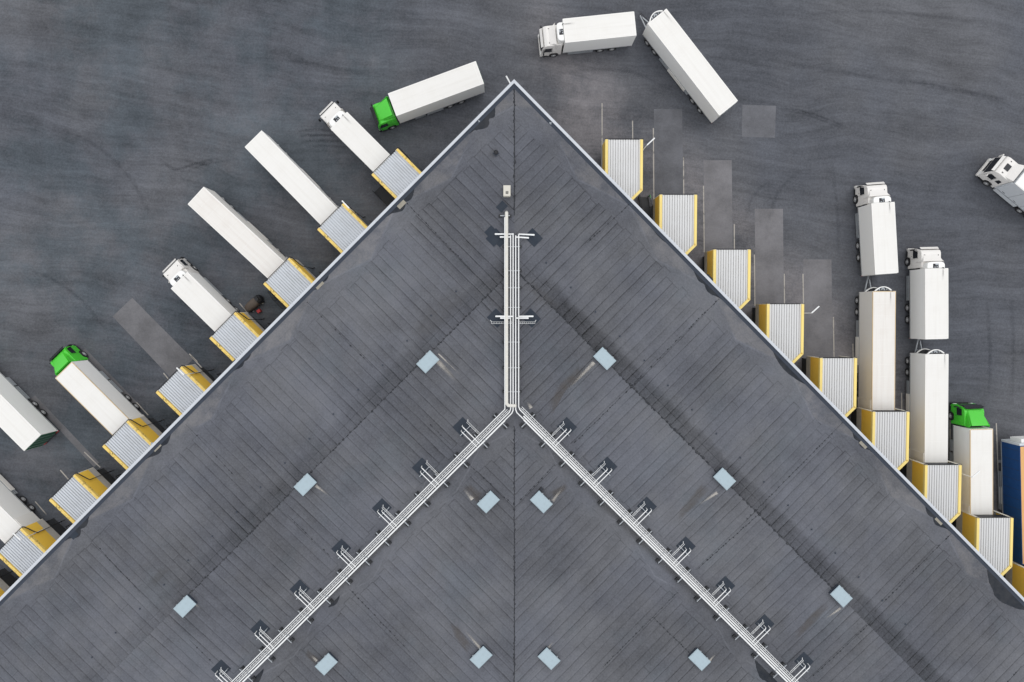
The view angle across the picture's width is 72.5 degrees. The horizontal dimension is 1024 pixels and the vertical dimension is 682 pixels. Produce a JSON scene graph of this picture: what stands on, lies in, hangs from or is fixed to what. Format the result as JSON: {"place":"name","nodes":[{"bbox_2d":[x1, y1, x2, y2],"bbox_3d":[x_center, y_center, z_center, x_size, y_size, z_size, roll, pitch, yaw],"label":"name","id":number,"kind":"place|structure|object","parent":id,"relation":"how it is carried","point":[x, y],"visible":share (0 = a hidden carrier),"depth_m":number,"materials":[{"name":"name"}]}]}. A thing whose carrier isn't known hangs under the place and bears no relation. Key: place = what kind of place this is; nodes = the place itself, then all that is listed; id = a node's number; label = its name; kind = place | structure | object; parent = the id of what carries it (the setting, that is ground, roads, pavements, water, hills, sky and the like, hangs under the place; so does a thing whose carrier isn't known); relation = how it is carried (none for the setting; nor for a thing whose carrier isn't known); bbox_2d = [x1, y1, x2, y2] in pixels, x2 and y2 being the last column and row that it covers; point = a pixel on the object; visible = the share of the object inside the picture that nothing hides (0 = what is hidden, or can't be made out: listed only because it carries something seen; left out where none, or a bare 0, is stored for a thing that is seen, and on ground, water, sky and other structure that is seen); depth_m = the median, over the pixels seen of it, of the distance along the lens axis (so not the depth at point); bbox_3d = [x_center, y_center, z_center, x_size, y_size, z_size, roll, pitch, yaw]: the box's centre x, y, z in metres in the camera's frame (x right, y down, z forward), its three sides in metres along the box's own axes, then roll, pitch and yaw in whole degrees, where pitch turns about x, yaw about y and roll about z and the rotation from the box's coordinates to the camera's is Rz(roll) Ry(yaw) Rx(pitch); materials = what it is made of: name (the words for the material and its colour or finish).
{"place":"outdoors","nodes":[
{"label":"outdoors","id":0,"kind":"place"},
{"bbox_2d":[244,295,263,312],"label":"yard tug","id":1,"kind":"object","parent":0,"point":[253,304],"visible":1,"depth_m":78.42,"materials":[{"name":"metal"}]},
{"bbox_2d":[0,0,1023,578],"bbox_3d":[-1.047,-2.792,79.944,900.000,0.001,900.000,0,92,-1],"label":"ground","id":2,"kind":"structure","parent":0,"point":[130,130],"depth_m":79.24,"materials":[{"name":"grey asphalt"}]},
{"bbox_2d":[0,568,17,596],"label":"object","id":3,"kind":"object","parent":2,"relation":"on","point":[8,580],"visible":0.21,"depth_m":79.07,"materials":[{"name":"metal"}]},
{"bbox_2d":[0,474,39,542],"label":"drawbar trailer","id":4,"kind":"object","parent":2,"relation":"on","point":[16,513],"visible":0.94,"depth_m":77.18,"materials":[{"name":"metal"}]},
{"bbox_2d":[0,372,59,450],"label":"box truck","id":5,"kind":"object","parent":2,"relation":"on","point":[25,424],"visible":1,"depth_m":76.12,"materials":[{"name":"white metal"}]},
{"bbox_2d":[31,396,98,466],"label":"pavement patch","id":6,"kind":"object","parent":2,"relation":"on","point":[71,438],"visible":1,"depth_m":79.75,"materials":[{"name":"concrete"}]},
{"bbox_2d":[49,344,143,434],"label":"box truck","id":7,"kind":"object","parent":2,"relation":"on","point":[95,393],"visible":0.93,"depth_m":75.79,"materials":[{"name":"metal"}]},
{"bbox_2d":[83,349,136,403],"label":"pavement patch","id":8,"kind":"object","parent":2,"relation":"on","point":[96,363],"visible":0.8,"depth_m":79.56,"materials":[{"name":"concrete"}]},
{"bbox_2d":[113,298,192,377],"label":"pavement patch","id":9,"kind":"object","parent":2,"relation":"on","point":[152,338],"visible":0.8,"depth_m":79.50,"materials":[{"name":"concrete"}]},
{"bbox_2d":[162,257,239,330],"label":"box truck","id":10,"kind":"object","parent":2,"relation":"on","point":[204,300],"visible":0.88,"depth_m":75.52,"materials":[{"name":"white metal"}]},
{"bbox_2d":[188,187,287,278],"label":"drawbar trailer","id":11,"kind":"object","parent":2,"relation":"on","point":[248,240],"visible":0.89,"depth_m":75.28,"materials":[{"name":"metal"}]},
{"bbox_2d":[268,291,286,308],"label":"steel stairs","id":12,"kind":"structure","parent":2,"relation":"on","point":[279,302],"depth_m":78.41,"materials":[{"name":"black metal"}]},
{"bbox_2d":[245,130,338,224],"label":"drawbar trailer","id":13,"kind":"object","parent":2,"relation":"on","point":[295,180],"visible":0.85,"depth_m":75.14,"materials":[{"name":"metal"}]},
{"bbox_2d":[318,100,390,171],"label":"box truck","id":14,"kind":"object","parent":2,"relation":"on","point":[358,140],"visible":0.81,"depth_m":75.10,"materials":[{"name":"metal"}]},
{"bbox_2d":[373,183,394,205],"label":"steel stairs","id":15,"kind":"structure","parent":2,"relation":"on","point":[384,195],"depth_m":78.18,"materials":[{"name":"black metal"}]},
{"bbox_2d":[370,61,484,131],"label":"box truck","id":16,"kind":"object","parent":2,"relation":"on","point":[447,89],"visible":1,"depth_m":75.03,"materials":[{"name":"metal"}]},
{"bbox_2d":[0,80,1023,681],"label":"warehouse","id":17,"kind":"structure","parent":2,"relation":"on","point":[342,398],"depth_m":72.11,"materials":[{"name":"metal"}]},
{"bbox_2d":[0,518,70,576],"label":"dock shelter","id":18,"kind":"object","parent":17,"relation":"attached to","point":[19,558],"visible":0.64,"depth_m":74.82,"materials":[{"name":"metal"}]},
{"bbox_2d":[12,528,44,539],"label":"dock lamp","id":19,"kind":"object","parent":18,"relation":"attached to","point":[25,537],"visible":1,"depth_m":73.01,"materials":[{"name":"metal"}]},
{"bbox_2d":[48,468,120,522],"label":"dock shelter","id":20,"kind":"object","parent":17,"relation":"attached to","point":[75,497],"visible":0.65,"depth_m":74.68,"materials":[{"name":"metal"}]},
{"bbox_2d":[101,416,169,469],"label":"dock shelter","id":21,"kind":"object","parent":17,"relation":"attached to","point":[127,445],"visible":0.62,"depth_m":74.55,"materials":[{"name":"metal"}]},
{"bbox_2d":[173,594,197,617],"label":"roof hatch","id":22,"kind":"object","parent":17,"relation":"on","point":[184,606],"visible":1,"depth_m":71.43,"materials":[{"name":"plastic"}]},
{"bbox_2d":[155,364,220,415],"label":"dock shelter","id":23,"kind":"object","parent":17,"relation":"attached to","point":[178,393],"visible":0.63,"depth_m":74.42,"materials":[{"name":"metal"}]},
{"bbox_2d":[209,311,270,360],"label":"dock shelter","id":24,"kind":"object","parent":17,"relation":"attached to","point":[235,335],"visible":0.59,"depth_m":74.28,"materials":[{"name":"metal"}]},
{"bbox_2d":[262,256,320,307],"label":"dock shelter","id":25,"kind":"object","parent":17,"relation":"attached to","point":[289,281],"visible":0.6,"depth_m":74.15,"materials":[{"name":"metal"}]},
{"bbox_2d":[294,473,316,495],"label":"roof hatch","id":26,"kind":"object","parent":17,"relation":"on","point":[305,484],"visible":1,"depth_m":71.16,"materials":[{"name":"plastic"}]},
{"bbox_2d":[315,651,337,674],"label":"roof hatch","id":27,"kind":"object","parent":17,"relation":"on","point":[326,663],"visible":1,"depth_m":71.98,"materials":[{"name":"plastic"}]},
{"bbox_2d":[316,202,371,252],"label":"dock shelter","id":28,"kind":"object","parent":17,"relation":"attached to","point":[342,227],"visible":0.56,"depth_m":74.02,"materials":[{"name":"metal"}]},
{"bbox_2d":[215,233,513,681],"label":"pipe rack","id":29,"kind":"object","parent":17,"relation":"on","point":[388,543],"visible":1,"depth_m":71.62,"materials":[{"name":"metal"}]},
{"bbox_2d":[231,211,521,681],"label":"insulated duct","id":30,"kind":"object","parent":17,"relation":"on","point":[505,307],"visible":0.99,"depth_m":70.96,"materials":[{"name":"metal"}]},
{"bbox_2d":[370,147,422,198],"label":"dock shelter","id":31,"kind":"object","parent":17,"relation":"attached to","point":[396,173],"visible":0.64,"depth_m":73.89,"materials":[{"name":"metal"}]},
{"bbox_2d":[417,351,438,372],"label":"skylight","id":32,"kind":"object","parent":17,"relation":"on","point":[428,361],"visible":1,"depth_m":70.88,"materials":[{"name":"plastic"}]},
{"bbox_2d":[470,644,491,667],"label":"skylight","id":33,"kind":"object","parent":17,"relation":"on","point":[480,656],"visible":1,"depth_m":71.80,"materials":[{"name":"glass"}]},
{"bbox_2d":[477,490,499,512],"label":"skylight","id":34,"kind":"object","parent":17,"relation":"on","point":[488,501],"visible":1,"depth_m":71.62,"materials":[{"name":"plastic"}]},
{"bbox_2d":[503,185,510,196],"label":"rooftop fan unit","id":35,"kind":"object","parent":17,"relation":"on","point":[506,190],"visible":1,"depth_m":70.17,"materials":[{"name":"white metal"}]},
{"bbox_2d":[530,490,551,512],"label":"skylight","id":36,"kind":"object","parent":17,"relation":"on","point":[541,501],"visible":1,"depth_m":71.69,"materials":[{"name":"glass"}]},
{"bbox_2d":[538,646,559,669],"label":"skylight","id":37,"kind":"object","parent":17,"relation":"on","point":[549,657],"visible":1,"depth_m":71.90,"materials":[{"name":"glass"}]},
{"bbox_2d":[593,347,615,369],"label":"roof hatch","id":38,"kind":"object","parent":17,"relation":"on","point":[604,358],"visible":1,"depth_m":71.09,"materials":[{"name":"glass"}]},
{"bbox_2d":[601,138,643,199],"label":"dock shelter","id":39,"kind":"object","parent":17,"relation":"attached to","point":[622,164],"visible":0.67,"depth_m":74.17,"materials":[{"name":"metal"}]},
{"bbox_2d":[515,234,809,681],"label":"pipe rack","id":40,"kind":"object","parent":17,"relation":"on","point":[668,550],"visible":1,"depth_m":72.00,"materials":[{"name":"metal"}]},
{"bbox_2d":[652,194,696,254],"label":"dock shelter","id":41,"kind":"object","parent":17,"relation":"attached to","point":[674,218],"visible":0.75,"depth_m":74.45,"materials":[{"name":"metal"}]},
{"bbox_2d":[688,647,710,670],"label":"roof hatch","id":42,"kind":"object","parent":17,"relation":"on","point":[699,659],"visible":1,"depth_m":72.49,"materials":[{"name":"glass"}]},
{"bbox_2d":[713,467,735,489],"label":"skylight","id":43,"kind":"object","parent":17,"relation":"on","point":[723,477],"visible":1,"depth_m":71.69,"materials":[{"name":"glass"}]},
{"bbox_2d":[702,249,750,308],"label":"dock shelter","id":44,"kind":"object","parent":17,"relation":"attached to","point":[728,271],"visible":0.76,"depth_m":74.73,"materials":[{"name":"metal"}]},
{"bbox_2d":[752,303,804,362],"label":"dock shelter","id":45,"kind":"object","parent":17,"relation":"attached to","point":[780,326],"visible":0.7,"depth_m":75.01,"materials":[{"name":"metal"}]},
{"bbox_2d":[802,356,856,416],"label":"dock shelter","id":46,"kind":"object","parent":17,"relation":"attached to","point":[833,380],"visible":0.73,"depth_m":75.30,"materials":[{"name":"metal"}]},
{"bbox_2d":[829,584,852,607],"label":"roof hatch","id":47,"kind":"object","parent":17,"relation":"on","point":[841,596],"visible":1,"depth_m":72.28,"materials":[{"name":"glass"}]},
{"bbox_2d":[851,407,909,469],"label":"dock shelter","id":48,"kind":"object","parent":17,"relation":"attached to","point":[885,433],"visible":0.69,"depth_m":75.58,"materials":[{"name":"metal"}]},
{"bbox_2d":[900,458,961,522],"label":"dock shelter","id":49,"kind":"object","parent":17,"relation":"attached to","point":[937,486],"visible":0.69,"depth_m":75.86,"materials":[{"name":"metal"}]},
{"bbox_2d":[951,510,1013,575],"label":"dock shelter","id":50,"kind":"object","parent":17,"relation":"attached to","point":[989,538],"visible":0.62,"depth_m":76.14,"materials":[{"name":"metal"}]},
{"bbox_2d":[538,11,635,56],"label":"box truck","id":51,"kind":"object","parent":2,"relation":"on","point":[597,33],"visible":1,"depth_m":75.04,"materials":[{"name":"white metal"}]},
{"bbox_2d":[602,103,602,143],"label":"bay line","id":52,"kind":"object","parent":2,"relation":"on","point":[602,123],"visible":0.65,"depth_m":79.32,"materials":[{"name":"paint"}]},
{"bbox_2d":[653,128,653,198],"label":"bay line","id":53,"kind":"object","parent":2,"relation":"on","point":[653,164],"visible":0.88,"depth_m":79.56,"materials":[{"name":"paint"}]},
{"bbox_2d":[654,109,682,195],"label":"pavement patch","id":54,"kind":"object","parent":2,"relation":"on","point":[668,149],"visible":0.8,"depth_m":79.53,"materials":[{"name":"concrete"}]},
{"bbox_2d":[683,157,683,194],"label":"bay line","id":55,"kind":"object","parent":2,"relation":"on","point":[683,175],"visible":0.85,"depth_m":79.65,"materials":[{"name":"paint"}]},
{"bbox_2d":[640,9,737,123],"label":"drawbar trailer","id":56,"kind":"object","parent":2,"relation":"on","point":[692,72],"visible":1,"depth_m":75.36,"materials":[{"name":"metal"}]},
{"bbox_2d":[703,186,704,251],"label":"painted ground line","id":57,"kind":"object","parent":2,"relation":"on","point":[703,219],"visible":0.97,"depth_m":79.86,"materials":[{"name":"paint"}]},
{"bbox_2d":[703,160,732,251],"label":"pavement patch","id":58,"kind":"object","parent":2,"relation":"on","point":[718,204],"visible":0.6,"depth_m":79.82,"materials":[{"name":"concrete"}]},
{"bbox_2d":[754,255,755,305],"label":"painted ground line","id":59,"kind":"object","parent":2,"relation":"on","point":[754,281],"visible":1,"depth_m":80.17,"materials":[{"name":"paint"}]},
{"bbox_2d":[742,105,775,137],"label":"pavement patch","id":60,"kind":"object","parent":2,"relation":"on","point":[758,120],"visible":1,"depth_m":79.55,"materials":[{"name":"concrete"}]},
{"bbox_2d":[755,209,783,303],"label":"pavement patch","id":61,"kind":"object","parent":2,"relation":"on","point":[769,270],"visible":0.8,"depth_m":80.10,"materials":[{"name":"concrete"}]},
{"bbox_2d":[802,274,803,302],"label":"painted ground line","id":62,"kind":"object","parent":2,"relation":"on","point":[803,286],"visible":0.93,"depth_m":80.27,"materials":[{"name":"paint"}]},
{"bbox_2d":[803,259,832,357],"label":"pavement patch","id":63,"kind":"object","parent":2,"relation":"on","point":[817,273],"visible":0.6,"depth_m":80.38,"materials":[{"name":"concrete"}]},
{"bbox_2d":[833,317,834,356],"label":"painted ground line","id":64,"kind":"object","parent":2,"relation":"on","point":[833,336],"visible":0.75,"depth_m":80.52,"materials":[{"name":"paint"}]},
{"bbox_2d":[855,276,895,409],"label":"drawbar trailer","id":65,"kind":"object","parent":2,"relation":"on","point":[875,313],"visible":0.85,"depth_m":76.75,"materials":[{"name":"metal"}]},
{"bbox_2d":[853,182,897,275],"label":"box truck","id":66,"kind":"object","parent":2,"relation":"on","point":[876,235],"visible":1,"depth_m":76.31,"materials":[{"name":"white metal"}]},
{"bbox_2d":[905,339,948,462],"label":"drawbar trailer","id":67,"kind":"object","parent":2,"relation":"on","point":[926,371],"visible":0.84,"depth_m":77.06,"materials":[{"name":"metal"}]},
{"bbox_2d":[905,247,948,339],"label":"box truck","id":68,"kind":"object","parent":2,"relation":"on","point":[926,307],"visible":1,"depth_m":76.72,"materials":[{"name":"white metal"}]},
{"bbox_2d":[948,402,992,514],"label":"box truck","id":69,"kind":"object","parent":2,"relation":"on","point":[971,444],"visible":0.81,"depth_m":77.38,"materials":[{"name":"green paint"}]},
{"bbox_2d":[996,423,998,470],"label":"painted ground line","id":70,"kind":"object","parent":2,"relation":"on","point":[997,447],"visible":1,"depth_m":81.21,"materials":[{"name":"paint"}]},
{"bbox_2d":[976,154,1023,216],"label":"box truck","id":71,"kind":"object","parent":2,"relation":"on","point":[1003,175],"visible":1,"depth_m":77.61,"materials":[{"name":"silver metal"}]},
{"bbox_2d":[998,436,1023,564],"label":"curtain trailer","id":72,"kind":"object","parent":2,"relation":"on","point":[1011,493],"visible":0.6,"depth_m":78.44,"materials":[{"name":"fabric"}]},
{"bbox_2d":[1003,561,1023,596],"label":"dock shelter","id":73,"kind":"object","parent":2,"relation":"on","point":[1013,576],"visible":0.31,"depth_m":78.01,"materials":[{"name":"metal"}]},
{"bbox_2d":[638,195,651,216],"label":"steel stairs","id":74,"kind":"structure","parent":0,"point":[644,204],"depth_m":78.80,"materials":[{"name":"grey metal"}]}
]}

